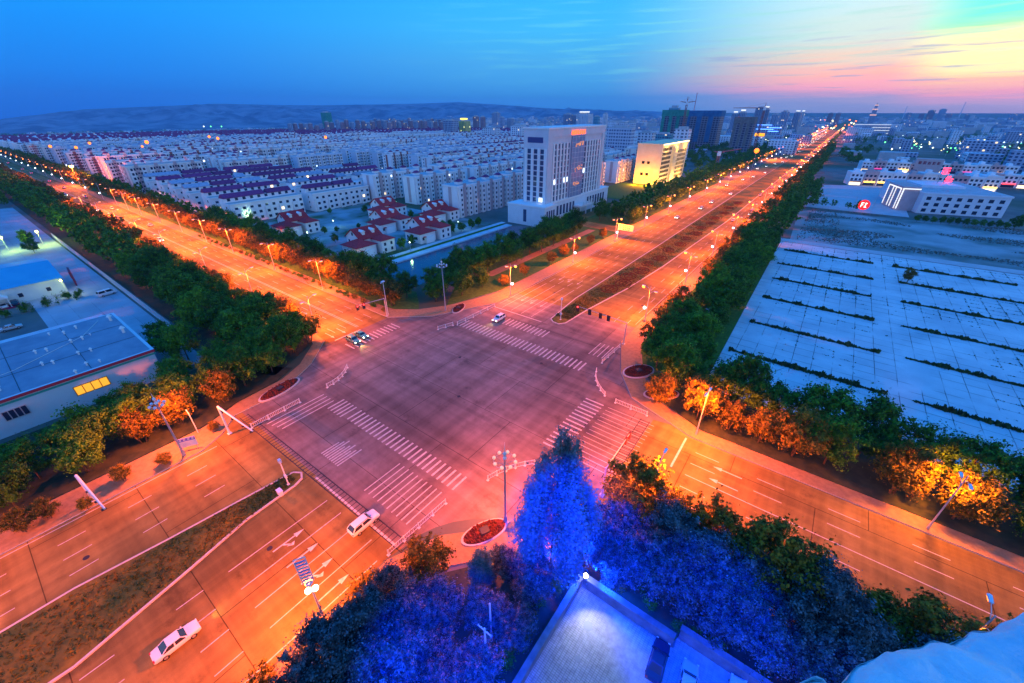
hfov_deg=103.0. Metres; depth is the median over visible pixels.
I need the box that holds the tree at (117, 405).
[98,388,157,438]
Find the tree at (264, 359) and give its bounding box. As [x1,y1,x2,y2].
[250,337,286,372]
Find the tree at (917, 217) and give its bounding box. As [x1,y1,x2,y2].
[913,214,922,221]
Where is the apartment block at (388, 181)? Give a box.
[361,164,426,200]
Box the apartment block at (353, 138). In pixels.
[351,135,377,140]
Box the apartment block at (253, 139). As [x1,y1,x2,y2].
[245,136,276,143]
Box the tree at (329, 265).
[321,253,345,282]
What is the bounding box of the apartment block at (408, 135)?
[400,133,421,136]
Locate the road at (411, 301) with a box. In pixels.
[8,157,418,308]
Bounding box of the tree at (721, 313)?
[704,303,730,334]
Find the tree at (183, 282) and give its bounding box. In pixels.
[161,272,211,310]
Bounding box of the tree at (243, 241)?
[239,231,252,250]
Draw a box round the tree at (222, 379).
[196,366,239,402]
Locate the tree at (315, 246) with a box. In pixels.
[301,235,325,256]
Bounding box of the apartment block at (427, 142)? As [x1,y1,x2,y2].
[420,138,451,146]
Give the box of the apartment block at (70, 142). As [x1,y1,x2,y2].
[51,141,104,146]
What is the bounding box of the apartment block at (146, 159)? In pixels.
[122,156,178,163]
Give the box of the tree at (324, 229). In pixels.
[320,226,327,232]
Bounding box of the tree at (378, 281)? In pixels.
[368,277,384,299]
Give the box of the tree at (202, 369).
[188,361,219,398]
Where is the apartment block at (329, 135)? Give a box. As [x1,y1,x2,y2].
[317,133,338,138]
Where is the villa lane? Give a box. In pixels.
[378,222,504,259]
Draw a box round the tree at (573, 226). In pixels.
[566,219,577,234]
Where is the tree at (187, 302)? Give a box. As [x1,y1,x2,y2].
[169,281,216,327]
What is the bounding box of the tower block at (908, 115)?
[904,112,911,118]
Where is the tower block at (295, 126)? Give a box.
[292,123,297,129]
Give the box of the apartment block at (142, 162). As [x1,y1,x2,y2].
[118,158,170,182]
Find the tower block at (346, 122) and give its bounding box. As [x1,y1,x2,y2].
[344,119,349,128]
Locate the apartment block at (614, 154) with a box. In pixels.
[605,150,628,159]
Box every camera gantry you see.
[74,474,106,510]
[217,406,253,434]
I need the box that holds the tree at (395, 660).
[334,630,426,682]
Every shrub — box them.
[0,309,12,317]
[17,301,34,312]
[40,295,59,306]
[51,290,73,299]
[71,288,83,299]
[342,289,349,297]
[369,300,383,306]
[498,636,530,673]
[528,597,546,609]
[549,579,561,596]
[639,584,658,611]
[670,618,683,638]
[682,619,701,635]
[700,614,725,651]
[723,641,731,655]
[754,668,773,680]
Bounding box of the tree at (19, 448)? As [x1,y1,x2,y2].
[0,429,56,481]
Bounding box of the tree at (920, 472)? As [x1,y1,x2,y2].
[868,439,946,502]
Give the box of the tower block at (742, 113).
[738,110,746,116]
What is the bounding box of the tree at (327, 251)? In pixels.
[322,248,335,257]
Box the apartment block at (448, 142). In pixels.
[431,139,458,146]
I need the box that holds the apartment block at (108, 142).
[102,139,149,146]
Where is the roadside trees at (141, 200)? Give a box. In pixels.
[0,142,830,244]
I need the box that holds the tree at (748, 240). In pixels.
[734,237,756,251]
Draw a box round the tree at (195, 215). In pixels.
[184,211,204,229]
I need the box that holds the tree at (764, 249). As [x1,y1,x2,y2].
[748,238,777,263]
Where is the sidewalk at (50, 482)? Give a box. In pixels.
[0,364,291,518]
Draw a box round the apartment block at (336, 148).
[330,144,371,151]
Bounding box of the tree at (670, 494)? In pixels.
[638,482,695,530]
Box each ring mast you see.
[147,394,185,455]
[436,261,446,310]
[492,442,516,522]
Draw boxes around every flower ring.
[601,285,617,292]
[615,279,631,286]
[620,273,636,279]
[633,267,649,273]
[641,261,653,265]
[653,255,666,260]
[690,231,702,235]
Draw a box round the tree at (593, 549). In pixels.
[581,512,610,563]
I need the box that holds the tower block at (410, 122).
[408,120,412,128]
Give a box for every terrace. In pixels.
[143,167,218,192]
[155,170,232,197]
[167,173,245,203]
[181,176,261,210]
[200,180,279,208]
[218,186,305,219]
[223,163,279,173]
[237,165,294,177]
[251,167,312,181]
[267,170,323,186]
[285,173,345,202]
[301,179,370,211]
[316,162,360,174]
[328,165,377,179]
[351,167,394,184]
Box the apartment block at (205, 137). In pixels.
[194,135,224,140]
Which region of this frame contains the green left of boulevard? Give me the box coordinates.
[583,180,719,226]
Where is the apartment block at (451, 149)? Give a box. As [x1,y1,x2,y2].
[422,145,456,154]
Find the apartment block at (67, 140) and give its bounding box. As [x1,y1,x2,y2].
[42,139,81,145]
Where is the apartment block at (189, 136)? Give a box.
[186,133,219,138]
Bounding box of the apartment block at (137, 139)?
[130,136,167,140]
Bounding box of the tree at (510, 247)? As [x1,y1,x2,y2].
[497,234,519,260]
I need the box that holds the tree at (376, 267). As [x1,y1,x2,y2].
[363,251,399,282]
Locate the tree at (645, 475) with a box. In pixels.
[600,448,674,526]
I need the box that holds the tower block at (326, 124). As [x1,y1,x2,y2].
[324,121,329,130]
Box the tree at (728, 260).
[720,251,738,268]
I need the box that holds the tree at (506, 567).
[490,538,521,583]
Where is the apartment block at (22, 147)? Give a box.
[17,141,44,153]
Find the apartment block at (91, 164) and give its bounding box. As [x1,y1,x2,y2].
[82,155,102,174]
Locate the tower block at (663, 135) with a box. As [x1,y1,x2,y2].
[655,132,673,140]
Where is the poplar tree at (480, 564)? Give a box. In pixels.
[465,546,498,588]
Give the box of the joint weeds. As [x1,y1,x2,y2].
[729,251,1023,481]
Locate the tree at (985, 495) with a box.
[932,463,1023,531]
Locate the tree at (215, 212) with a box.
[202,204,224,221]
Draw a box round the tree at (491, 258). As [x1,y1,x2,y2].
[479,242,502,271]
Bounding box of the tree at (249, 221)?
[237,211,260,233]
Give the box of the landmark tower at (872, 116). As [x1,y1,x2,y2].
[867,103,878,123]
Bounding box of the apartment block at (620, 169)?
[604,154,635,182]
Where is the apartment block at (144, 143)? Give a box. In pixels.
[121,140,170,144]
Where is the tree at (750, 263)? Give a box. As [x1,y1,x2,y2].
[737,258,760,277]
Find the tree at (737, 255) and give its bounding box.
[716,247,748,265]
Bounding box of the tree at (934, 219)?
[930,216,937,221]
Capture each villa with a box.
[270,209,320,236]
[339,224,395,256]
[366,196,406,217]
[366,206,410,233]
[404,213,450,243]
[418,199,458,221]
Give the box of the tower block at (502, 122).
[499,116,504,128]
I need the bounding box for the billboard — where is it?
[66,267,77,285]
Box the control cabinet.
[275,487,283,496]
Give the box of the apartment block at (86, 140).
[80,137,123,142]
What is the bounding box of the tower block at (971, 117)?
[968,115,975,120]
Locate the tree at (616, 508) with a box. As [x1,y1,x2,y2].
[594,493,644,546]
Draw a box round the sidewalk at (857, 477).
[648,375,1023,556]
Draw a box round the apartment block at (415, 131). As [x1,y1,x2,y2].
[405,129,427,133]
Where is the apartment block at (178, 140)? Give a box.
[159,138,201,145]
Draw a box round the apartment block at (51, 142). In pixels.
[32,140,76,143]
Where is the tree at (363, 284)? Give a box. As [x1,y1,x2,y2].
[356,275,373,295]
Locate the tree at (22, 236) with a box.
[15,228,34,242]
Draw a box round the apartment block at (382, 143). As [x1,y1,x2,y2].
[373,140,402,147]
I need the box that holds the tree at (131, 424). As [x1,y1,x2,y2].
[109,406,158,443]
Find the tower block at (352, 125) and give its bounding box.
[349,122,354,129]
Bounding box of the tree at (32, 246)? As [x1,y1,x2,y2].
[18,237,42,252]
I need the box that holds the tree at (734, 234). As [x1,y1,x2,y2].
[730,230,741,240]
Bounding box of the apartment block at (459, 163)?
[427,157,478,170]
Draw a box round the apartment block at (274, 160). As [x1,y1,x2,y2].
[219,155,287,168]
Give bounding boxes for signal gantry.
[356,298,388,316]
[576,305,626,343]
[599,431,631,497]
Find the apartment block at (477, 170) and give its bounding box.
[462,158,512,179]
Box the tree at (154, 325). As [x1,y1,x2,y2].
[140,318,176,339]
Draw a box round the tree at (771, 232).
[762,227,781,252]
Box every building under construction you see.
[659,110,689,133]
[686,110,725,149]
[728,117,757,152]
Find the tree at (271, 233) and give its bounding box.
[265,227,280,242]
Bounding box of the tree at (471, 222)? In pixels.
[468,218,475,228]
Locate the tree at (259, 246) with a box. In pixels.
[253,239,267,255]
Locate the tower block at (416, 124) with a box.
[413,121,418,128]
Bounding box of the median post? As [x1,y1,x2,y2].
[277,458,289,484]
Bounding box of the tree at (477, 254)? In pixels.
[466,244,487,275]
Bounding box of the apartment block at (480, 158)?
[438,154,484,163]
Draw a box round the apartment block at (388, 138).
[382,136,403,140]
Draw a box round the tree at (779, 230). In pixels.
[773,224,784,241]
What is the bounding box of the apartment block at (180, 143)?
[176,139,214,145]
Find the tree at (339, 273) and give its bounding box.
[327,263,347,285]
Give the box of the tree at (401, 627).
[383,585,446,681]
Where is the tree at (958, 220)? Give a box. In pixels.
[954,217,963,223]
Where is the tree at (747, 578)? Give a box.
[731,545,789,618]
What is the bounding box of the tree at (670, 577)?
[638,529,731,623]
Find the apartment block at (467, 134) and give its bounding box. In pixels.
[455,131,477,137]
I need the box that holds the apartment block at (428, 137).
[419,136,442,140]
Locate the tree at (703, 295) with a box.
[689,283,716,312]
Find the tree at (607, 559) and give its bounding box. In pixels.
[586,524,643,595]
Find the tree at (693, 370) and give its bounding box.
[672,329,706,377]
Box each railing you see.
[250,398,301,428]
[326,364,348,387]
[387,498,447,556]
[457,303,495,325]
[486,460,534,480]
[595,367,605,395]
[601,344,620,363]
[614,399,647,416]
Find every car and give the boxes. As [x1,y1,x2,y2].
[0,302,8,308]
[0,324,22,331]
[9,299,20,305]
[148,618,201,664]
[345,334,359,344]
[347,509,379,536]
[353,330,367,338]
[492,313,505,322]
[645,636,670,682]
[678,657,699,682]
[728,673,746,682]
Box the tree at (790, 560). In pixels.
[731,509,842,622]
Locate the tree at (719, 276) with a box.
[693,257,737,297]
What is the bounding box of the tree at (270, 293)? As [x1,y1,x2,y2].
[259,290,283,305]
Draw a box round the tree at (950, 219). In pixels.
[947,217,955,223]
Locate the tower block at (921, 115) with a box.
[918,113,924,119]
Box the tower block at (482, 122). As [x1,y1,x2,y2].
[480,116,485,127]
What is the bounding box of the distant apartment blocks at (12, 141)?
[0,126,510,149]
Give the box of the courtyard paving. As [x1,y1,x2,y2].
[524,587,730,682]
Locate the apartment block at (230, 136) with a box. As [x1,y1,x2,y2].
[207,135,240,139]
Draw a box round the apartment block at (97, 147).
[62,146,117,167]
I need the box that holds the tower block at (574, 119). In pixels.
[572,114,576,124]
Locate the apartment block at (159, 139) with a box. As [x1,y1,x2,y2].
[147,137,185,141]
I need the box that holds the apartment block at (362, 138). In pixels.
[359,135,386,140]
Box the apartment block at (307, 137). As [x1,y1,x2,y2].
[292,135,326,139]
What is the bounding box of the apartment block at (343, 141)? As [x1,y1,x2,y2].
[330,139,363,143]
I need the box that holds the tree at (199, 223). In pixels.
[194,217,209,227]
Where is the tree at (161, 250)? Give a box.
[140,243,185,266]
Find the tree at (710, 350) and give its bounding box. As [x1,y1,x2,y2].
[682,329,722,359]
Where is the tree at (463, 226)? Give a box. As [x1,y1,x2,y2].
[457,222,466,230]
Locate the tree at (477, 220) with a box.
[474,216,480,226]
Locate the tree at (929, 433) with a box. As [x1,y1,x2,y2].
[871,416,953,475]
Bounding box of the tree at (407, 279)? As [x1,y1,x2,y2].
[393,270,419,297]
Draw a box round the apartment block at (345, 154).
[338,144,381,163]
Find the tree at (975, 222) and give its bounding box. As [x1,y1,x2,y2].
[971,219,979,224]
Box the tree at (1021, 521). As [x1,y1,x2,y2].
[1009,506,1023,536]
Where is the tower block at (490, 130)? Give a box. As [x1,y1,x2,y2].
[482,127,499,135]
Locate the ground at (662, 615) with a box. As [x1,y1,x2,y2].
[577,547,815,682]
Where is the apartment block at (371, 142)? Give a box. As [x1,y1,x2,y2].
[354,139,379,145]
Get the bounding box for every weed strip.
[728,346,887,394]
[749,319,881,353]
[762,295,874,320]
[772,276,871,296]
[777,262,873,279]
[784,249,872,263]
[892,263,1017,285]
[898,281,1023,303]
[900,300,1023,325]
[901,325,1023,352]
[905,357,1023,386]
[912,400,1023,432]
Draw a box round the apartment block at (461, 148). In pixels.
[454,143,485,152]
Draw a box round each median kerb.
[0,471,302,682]
[550,148,814,323]
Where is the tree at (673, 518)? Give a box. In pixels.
[632,487,729,584]
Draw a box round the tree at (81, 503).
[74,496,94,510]
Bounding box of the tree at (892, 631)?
[816,596,907,672]
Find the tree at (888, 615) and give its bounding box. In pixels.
[842,580,941,646]
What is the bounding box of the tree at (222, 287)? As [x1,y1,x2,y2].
[204,281,242,306]
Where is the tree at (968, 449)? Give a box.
[930,424,1023,492]
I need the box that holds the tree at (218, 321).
[209,306,240,342]
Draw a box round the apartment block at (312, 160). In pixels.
[289,150,343,170]
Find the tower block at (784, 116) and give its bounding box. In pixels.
[778,110,789,126]
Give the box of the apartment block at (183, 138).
[160,137,195,140]
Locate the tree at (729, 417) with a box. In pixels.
[713,399,753,432]
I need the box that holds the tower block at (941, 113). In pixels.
[936,109,946,118]
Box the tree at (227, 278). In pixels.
[209,271,237,287]
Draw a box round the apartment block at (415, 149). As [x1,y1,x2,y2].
[406,144,442,153]
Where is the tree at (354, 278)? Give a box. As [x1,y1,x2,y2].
[343,266,366,291]
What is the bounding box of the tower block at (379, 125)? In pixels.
[376,120,381,128]
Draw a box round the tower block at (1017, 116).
[1006,113,1023,121]
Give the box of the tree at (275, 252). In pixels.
[266,239,291,262]
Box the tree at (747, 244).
[725,239,758,253]
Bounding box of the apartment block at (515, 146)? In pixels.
[504,142,523,148]
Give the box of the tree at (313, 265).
[310,251,328,277]
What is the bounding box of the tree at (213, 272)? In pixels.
[205,268,216,276]
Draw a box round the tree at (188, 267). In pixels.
[169,258,208,278]
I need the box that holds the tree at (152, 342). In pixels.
[145,322,181,354]
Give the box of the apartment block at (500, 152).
[487,148,514,156]
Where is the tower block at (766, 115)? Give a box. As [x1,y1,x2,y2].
[762,106,769,124]
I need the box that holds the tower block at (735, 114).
[729,111,738,129]
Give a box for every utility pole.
[478,624,491,662]
[489,603,492,641]
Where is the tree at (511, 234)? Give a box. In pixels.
[505,230,517,245]
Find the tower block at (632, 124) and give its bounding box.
[629,122,635,129]
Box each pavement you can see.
[0,155,727,317]
[0,334,324,554]
[272,532,554,677]
[621,196,1023,572]
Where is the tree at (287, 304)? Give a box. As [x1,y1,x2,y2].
[277,297,303,316]
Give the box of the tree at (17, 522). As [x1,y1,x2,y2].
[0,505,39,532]
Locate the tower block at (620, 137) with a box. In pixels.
[605,125,635,150]
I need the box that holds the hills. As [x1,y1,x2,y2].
[0,102,661,134]
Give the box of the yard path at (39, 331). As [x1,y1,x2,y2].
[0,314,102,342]
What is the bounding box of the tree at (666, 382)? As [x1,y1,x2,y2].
[643,368,681,406]
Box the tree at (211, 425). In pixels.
[206,420,220,430]
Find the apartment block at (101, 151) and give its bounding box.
[81,148,134,157]
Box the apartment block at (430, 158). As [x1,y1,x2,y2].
[421,151,461,169]
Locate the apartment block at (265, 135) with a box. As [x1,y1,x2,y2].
[252,133,281,138]
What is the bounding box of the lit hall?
[854,124,890,135]
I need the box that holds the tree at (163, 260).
[152,254,182,268]
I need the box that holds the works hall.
[0,257,68,310]
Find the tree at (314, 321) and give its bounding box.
[289,309,321,342]
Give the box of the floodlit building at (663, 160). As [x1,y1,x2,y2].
[633,139,690,184]
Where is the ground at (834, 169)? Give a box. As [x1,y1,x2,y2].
[0,113,1023,682]
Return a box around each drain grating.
[240,414,413,552]
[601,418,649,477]
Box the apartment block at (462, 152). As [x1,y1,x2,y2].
[442,150,471,155]
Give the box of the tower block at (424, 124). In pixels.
[422,120,426,128]
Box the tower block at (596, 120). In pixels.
[593,115,599,124]
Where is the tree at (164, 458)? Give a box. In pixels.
[152,451,172,464]
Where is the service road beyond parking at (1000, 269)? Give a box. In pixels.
[781,238,1023,274]
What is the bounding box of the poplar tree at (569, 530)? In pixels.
[508,423,609,597]
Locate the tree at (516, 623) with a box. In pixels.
[490,595,538,655]
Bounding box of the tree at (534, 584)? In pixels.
[510,554,557,605]
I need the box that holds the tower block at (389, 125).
[387,122,391,129]
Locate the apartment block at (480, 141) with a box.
[464,139,485,143]
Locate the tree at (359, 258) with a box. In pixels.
[346,249,373,277]
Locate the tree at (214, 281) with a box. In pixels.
[196,270,229,292]
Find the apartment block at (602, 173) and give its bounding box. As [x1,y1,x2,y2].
[600,162,605,184]
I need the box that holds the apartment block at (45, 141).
[29,140,64,142]
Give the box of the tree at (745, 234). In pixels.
[738,227,764,239]
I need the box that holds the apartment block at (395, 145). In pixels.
[386,143,422,149]
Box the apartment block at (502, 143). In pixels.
[491,140,519,146]
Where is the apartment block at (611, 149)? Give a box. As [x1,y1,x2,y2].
[604,147,617,152]
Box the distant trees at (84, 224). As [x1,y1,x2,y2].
[0,125,1023,265]
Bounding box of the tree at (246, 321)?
[215,305,267,345]
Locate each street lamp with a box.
[300,294,316,331]
[308,259,322,288]
[380,280,388,314]
[505,264,516,294]
[642,285,657,320]
[655,448,667,478]
[684,251,697,281]
[695,387,711,434]
[927,471,973,528]
[980,593,996,630]
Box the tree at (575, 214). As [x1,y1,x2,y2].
[567,208,587,233]
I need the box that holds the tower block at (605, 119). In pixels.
[602,112,607,129]
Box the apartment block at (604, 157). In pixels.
[602,153,606,163]
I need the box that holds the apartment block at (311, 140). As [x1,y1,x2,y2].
[301,138,330,142]
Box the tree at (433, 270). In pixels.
[418,264,450,287]
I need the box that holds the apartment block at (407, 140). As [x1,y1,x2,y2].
[394,137,418,144]
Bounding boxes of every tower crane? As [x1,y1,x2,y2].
[681,98,695,125]
[714,148,741,162]
[744,103,767,147]
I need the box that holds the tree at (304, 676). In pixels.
[278,646,332,682]
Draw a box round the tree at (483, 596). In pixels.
[462,576,512,633]
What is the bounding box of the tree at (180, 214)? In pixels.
[175,209,189,222]
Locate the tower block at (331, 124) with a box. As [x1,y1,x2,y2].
[329,122,334,128]
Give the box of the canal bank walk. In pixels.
[389,224,511,265]
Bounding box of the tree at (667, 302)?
[656,295,684,310]
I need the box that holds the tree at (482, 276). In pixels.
[472,265,489,286]
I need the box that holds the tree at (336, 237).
[330,233,338,241]
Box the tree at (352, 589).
[335,563,392,616]
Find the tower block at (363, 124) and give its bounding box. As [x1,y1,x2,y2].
[361,120,366,129]
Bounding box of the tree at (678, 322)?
[659,310,693,339]
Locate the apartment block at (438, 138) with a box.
[430,136,452,140]
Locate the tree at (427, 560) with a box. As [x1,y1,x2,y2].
[396,528,456,585]
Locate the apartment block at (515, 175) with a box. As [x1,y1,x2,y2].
[494,166,522,200]
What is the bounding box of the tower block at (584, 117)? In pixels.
[576,111,592,124]
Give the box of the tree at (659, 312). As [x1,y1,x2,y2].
[653,301,685,320]
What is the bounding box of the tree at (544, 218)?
[540,213,556,230]
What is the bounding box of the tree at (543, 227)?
[530,220,555,251]
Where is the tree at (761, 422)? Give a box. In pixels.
[744,406,790,443]
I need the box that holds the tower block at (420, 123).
[418,120,422,128]
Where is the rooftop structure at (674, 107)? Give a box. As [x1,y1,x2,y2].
[669,105,680,109]
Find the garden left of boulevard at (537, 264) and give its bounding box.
[447,226,614,304]
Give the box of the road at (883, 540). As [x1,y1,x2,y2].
[594,420,1023,630]
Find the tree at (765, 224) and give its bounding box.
[759,219,771,230]
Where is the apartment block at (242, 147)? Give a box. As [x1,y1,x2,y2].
[224,142,272,152]
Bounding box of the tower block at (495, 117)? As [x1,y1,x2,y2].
[492,112,499,124]
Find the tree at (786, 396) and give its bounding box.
[748,380,807,422]
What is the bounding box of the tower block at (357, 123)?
[355,119,360,129]
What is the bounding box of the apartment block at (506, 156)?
[487,152,523,162]
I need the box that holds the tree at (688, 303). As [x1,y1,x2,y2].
[660,293,703,332]
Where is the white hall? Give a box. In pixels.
[879,179,1014,217]
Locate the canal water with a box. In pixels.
[379,226,545,285]
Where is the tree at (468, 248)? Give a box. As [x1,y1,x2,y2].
[461,243,473,263]
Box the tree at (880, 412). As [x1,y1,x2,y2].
[845,381,912,458]
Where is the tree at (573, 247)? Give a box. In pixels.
[570,243,578,251]
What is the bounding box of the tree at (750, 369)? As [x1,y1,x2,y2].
[716,351,791,406]
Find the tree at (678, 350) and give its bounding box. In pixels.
[644,334,703,391]
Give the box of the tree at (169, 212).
[163,206,174,220]
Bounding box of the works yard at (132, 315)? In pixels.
[0,208,200,364]
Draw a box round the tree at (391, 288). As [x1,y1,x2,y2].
[373,277,404,305]
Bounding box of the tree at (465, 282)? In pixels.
[449,269,475,294]
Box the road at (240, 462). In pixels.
[0,413,400,682]
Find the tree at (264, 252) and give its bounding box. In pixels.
[258,243,278,258]
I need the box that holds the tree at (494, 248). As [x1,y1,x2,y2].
[480,239,497,254]
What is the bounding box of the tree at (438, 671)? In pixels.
[417,624,476,682]
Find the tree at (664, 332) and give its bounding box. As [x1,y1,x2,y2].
[640,319,678,366]
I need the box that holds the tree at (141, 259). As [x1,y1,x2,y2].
[121,253,157,280]
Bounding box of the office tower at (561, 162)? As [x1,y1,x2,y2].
[523,124,606,203]
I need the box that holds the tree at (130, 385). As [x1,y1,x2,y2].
[108,378,151,407]
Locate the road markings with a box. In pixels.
[0,155,1023,682]
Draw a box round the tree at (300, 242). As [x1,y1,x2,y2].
[289,233,311,250]
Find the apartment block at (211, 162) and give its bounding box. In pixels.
[205,151,252,167]
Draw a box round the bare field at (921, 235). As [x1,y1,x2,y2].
[790,209,1023,270]
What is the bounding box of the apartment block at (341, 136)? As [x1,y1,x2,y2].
[330,135,354,139]
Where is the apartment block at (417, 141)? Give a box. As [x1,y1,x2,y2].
[410,138,435,143]
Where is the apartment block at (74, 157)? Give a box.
[64,147,126,170]
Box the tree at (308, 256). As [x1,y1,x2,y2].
[301,251,325,273]
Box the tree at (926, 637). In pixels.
[898,617,968,649]
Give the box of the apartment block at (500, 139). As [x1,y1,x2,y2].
[485,137,508,142]
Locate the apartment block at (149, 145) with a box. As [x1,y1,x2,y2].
[123,142,164,149]
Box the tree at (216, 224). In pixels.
[210,217,230,237]
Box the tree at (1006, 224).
[1003,221,1011,228]
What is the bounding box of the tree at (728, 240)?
[718,236,737,247]
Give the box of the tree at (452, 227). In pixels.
[449,222,454,231]
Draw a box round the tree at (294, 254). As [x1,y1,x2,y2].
[287,247,305,267]
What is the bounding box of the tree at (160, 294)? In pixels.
[153,264,197,307]
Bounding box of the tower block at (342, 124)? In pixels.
[340,121,344,128]
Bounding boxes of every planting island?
[258,377,299,402]
[452,303,464,313]
[461,518,507,546]
[622,364,653,378]
[643,390,678,399]
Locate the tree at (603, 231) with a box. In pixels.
[598,228,606,237]
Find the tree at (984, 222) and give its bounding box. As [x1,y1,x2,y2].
[979,219,987,225]
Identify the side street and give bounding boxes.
[581,204,624,231]
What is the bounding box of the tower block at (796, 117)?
[790,110,800,130]
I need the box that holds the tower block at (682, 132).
[673,126,691,167]
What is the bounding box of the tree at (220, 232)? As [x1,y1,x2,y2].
[216,224,228,240]
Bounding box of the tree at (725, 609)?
[691,569,782,651]
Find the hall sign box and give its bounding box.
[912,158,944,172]
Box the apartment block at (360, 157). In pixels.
[348,146,391,165]
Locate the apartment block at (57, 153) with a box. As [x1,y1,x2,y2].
[48,142,108,165]
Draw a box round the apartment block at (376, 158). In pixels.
[369,147,406,168]
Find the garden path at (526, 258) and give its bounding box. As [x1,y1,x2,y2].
[488,229,594,275]
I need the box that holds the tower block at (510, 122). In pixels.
[507,118,513,127]
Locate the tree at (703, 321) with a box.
[682,309,725,346]
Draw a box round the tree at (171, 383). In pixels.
[136,368,197,406]
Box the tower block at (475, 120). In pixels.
[473,115,478,127]
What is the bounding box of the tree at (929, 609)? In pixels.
[862,585,989,648]
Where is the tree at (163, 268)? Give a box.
[146,257,182,296]
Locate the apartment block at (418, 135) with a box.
[413,134,423,137]
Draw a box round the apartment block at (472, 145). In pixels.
[470,143,493,146]
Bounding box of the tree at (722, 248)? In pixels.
[717,243,727,253]
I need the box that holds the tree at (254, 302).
[234,290,281,325]
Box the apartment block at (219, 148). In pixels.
[215,142,257,151]
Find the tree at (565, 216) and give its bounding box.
[561,209,571,223]
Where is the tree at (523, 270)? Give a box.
[518,262,530,275]
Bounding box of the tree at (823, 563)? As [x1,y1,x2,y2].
[782,550,834,585]
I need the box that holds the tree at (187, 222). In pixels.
[182,215,193,228]
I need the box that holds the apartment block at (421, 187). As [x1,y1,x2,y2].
[401,165,464,204]
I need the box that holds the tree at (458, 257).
[442,242,474,278]
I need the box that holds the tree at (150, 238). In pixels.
[138,237,152,245]
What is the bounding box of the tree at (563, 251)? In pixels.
[558,243,571,254]
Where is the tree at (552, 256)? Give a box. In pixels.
[546,250,557,263]
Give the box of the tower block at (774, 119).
[770,113,779,124]
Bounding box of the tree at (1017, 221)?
[1008,214,1023,229]
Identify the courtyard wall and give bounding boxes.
[512,573,582,682]
[582,575,676,646]
[678,624,772,682]
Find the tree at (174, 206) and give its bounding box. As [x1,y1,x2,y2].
[165,202,182,217]
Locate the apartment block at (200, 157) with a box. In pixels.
[185,150,242,167]
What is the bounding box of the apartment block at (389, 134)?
[368,133,396,136]
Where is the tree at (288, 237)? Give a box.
[276,226,302,250]
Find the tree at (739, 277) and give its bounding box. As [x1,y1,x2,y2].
[726,265,754,300]
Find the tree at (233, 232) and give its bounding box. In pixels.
[230,225,245,240]
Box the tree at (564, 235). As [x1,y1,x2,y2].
[560,223,572,238]
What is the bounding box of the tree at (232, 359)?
[209,339,259,385]
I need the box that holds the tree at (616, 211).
[608,201,624,222]
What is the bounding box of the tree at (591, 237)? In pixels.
[586,234,594,243]
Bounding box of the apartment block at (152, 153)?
[94,149,162,178]
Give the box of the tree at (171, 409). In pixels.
[147,386,196,428]
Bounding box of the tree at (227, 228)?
[223,223,238,242]
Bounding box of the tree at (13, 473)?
[0,450,35,507]
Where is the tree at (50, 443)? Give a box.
[31,419,73,449]
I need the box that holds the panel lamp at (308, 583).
[293,556,322,616]
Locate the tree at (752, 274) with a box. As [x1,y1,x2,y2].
[734,262,759,284]
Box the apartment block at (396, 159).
[381,148,411,168]
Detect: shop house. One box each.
[843,168,865,184]
[857,159,874,170]
[861,167,879,185]
[871,158,887,169]
[874,168,894,185]
[885,159,899,171]
[891,169,908,179]
[897,159,911,172]
[906,170,923,179]
[908,160,916,172]
[918,169,939,180]
[936,170,954,180]
[939,161,950,172]
[948,161,964,173]
[952,172,970,183]
[961,162,977,173]
[963,170,981,174]
[967,173,986,187]
[971,161,992,171]
[978,172,1003,191]
[980,169,1004,175]
[990,162,1006,172]
[998,171,1021,187]
[1002,163,1020,173]
[1014,172,1023,188]
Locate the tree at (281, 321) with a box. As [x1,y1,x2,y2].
[265,307,312,352]
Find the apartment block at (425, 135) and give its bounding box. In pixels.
[423,133,445,137]
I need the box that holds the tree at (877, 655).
[851,630,898,664]
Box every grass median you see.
[0,473,300,682]
[552,148,815,322]
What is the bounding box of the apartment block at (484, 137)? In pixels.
[476,135,497,138]
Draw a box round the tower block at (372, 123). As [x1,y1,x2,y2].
[370,121,375,129]
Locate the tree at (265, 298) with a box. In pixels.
[235,286,275,318]
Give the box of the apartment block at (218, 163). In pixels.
[214,153,260,170]
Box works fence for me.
[51,233,169,326]
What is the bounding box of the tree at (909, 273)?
[902,266,918,282]
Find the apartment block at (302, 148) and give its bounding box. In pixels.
[275,147,320,153]
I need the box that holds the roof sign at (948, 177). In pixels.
[937,168,957,183]
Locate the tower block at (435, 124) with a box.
[433,121,437,128]
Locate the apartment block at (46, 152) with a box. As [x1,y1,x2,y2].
[38,143,81,161]
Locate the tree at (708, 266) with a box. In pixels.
[700,259,717,276]
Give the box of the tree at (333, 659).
[265,599,375,682]
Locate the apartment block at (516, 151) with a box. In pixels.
[507,148,523,154]
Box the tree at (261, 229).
[251,217,271,241]
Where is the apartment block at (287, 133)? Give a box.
[275,131,296,134]
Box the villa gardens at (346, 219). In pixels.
[264,203,492,256]
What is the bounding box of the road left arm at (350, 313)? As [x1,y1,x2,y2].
[0,157,386,345]
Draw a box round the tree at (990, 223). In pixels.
[987,220,995,226]
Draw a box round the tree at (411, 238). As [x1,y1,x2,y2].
[407,234,416,245]
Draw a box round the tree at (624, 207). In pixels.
[611,202,625,220]
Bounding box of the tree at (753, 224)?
[737,218,767,231]
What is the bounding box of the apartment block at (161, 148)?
[154,143,211,151]

